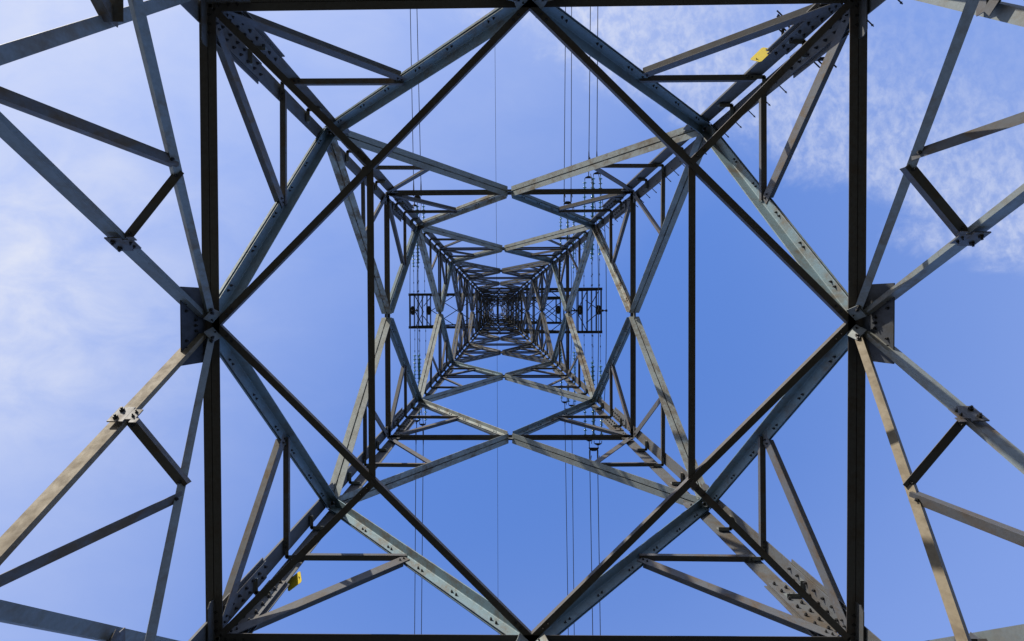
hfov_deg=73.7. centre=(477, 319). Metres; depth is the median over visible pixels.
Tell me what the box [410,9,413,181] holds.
overhead wire
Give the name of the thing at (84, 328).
sky
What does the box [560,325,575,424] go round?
insulator set
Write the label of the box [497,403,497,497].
overhead wire
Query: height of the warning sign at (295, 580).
0.168 m
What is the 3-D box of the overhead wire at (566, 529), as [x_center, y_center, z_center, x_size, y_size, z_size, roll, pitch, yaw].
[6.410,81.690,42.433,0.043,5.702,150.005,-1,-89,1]
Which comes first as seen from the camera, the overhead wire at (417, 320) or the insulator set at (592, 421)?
the insulator set at (592, 421)
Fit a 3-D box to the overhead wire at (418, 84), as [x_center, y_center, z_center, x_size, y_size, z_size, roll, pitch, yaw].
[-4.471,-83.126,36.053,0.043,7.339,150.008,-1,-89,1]
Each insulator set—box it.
[412,182,424,291]
[413,330,426,444]
[559,188,574,278]
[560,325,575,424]
[582,151,601,288]
[583,332,602,459]
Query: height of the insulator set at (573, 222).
0.809 m
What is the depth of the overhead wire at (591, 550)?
37.91 m
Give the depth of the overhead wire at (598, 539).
37.97 m
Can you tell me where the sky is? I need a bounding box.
[0,0,1023,640]
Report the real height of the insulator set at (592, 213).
0.812 m
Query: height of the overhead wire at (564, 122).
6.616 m
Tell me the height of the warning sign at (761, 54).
0.157 m
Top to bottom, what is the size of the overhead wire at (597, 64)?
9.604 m
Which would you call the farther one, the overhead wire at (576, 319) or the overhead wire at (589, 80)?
the overhead wire at (576, 319)
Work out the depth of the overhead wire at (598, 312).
36.30 m
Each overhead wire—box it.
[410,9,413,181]
[410,205,415,421]
[414,480,415,633]
[417,18,420,177]
[417,208,423,423]
[421,445,423,633]
[494,8,496,266]
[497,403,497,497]
[564,7,565,187]
[565,433,568,634]
[566,219,571,404]
[571,7,571,156]
[572,208,576,403]
[572,450,574,634]
[589,7,590,135]
[590,174,598,443]
[590,481,592,634]
[596,7,597,150]
[597,474,600,634]
[598,174,606,443]
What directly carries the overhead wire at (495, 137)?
attached to the transmission tower
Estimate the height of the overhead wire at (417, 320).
1.605 m
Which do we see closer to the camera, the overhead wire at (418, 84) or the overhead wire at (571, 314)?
the overhead wire at (418, 84)
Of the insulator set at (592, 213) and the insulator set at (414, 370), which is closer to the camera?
the insulator set at (592, 213)
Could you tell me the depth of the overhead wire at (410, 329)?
39.37 m
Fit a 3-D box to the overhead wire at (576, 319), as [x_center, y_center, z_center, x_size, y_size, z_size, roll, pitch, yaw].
[6.092,-0.814,42.759,0.082,1.604,12.596,0,-89,1]
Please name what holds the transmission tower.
on the ground
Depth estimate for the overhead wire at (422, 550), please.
40.88 m
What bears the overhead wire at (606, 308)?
attached to the wire spacer
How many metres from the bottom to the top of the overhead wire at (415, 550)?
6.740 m
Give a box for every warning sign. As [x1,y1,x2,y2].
[287,572,301,590]
[751,47,768,61]
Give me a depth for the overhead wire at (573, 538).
43.57 m
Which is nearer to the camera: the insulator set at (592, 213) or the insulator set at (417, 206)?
the insulator set at (592, 213)
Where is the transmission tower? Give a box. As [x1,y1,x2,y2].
[0,0,1023,640]
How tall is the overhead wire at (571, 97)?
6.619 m

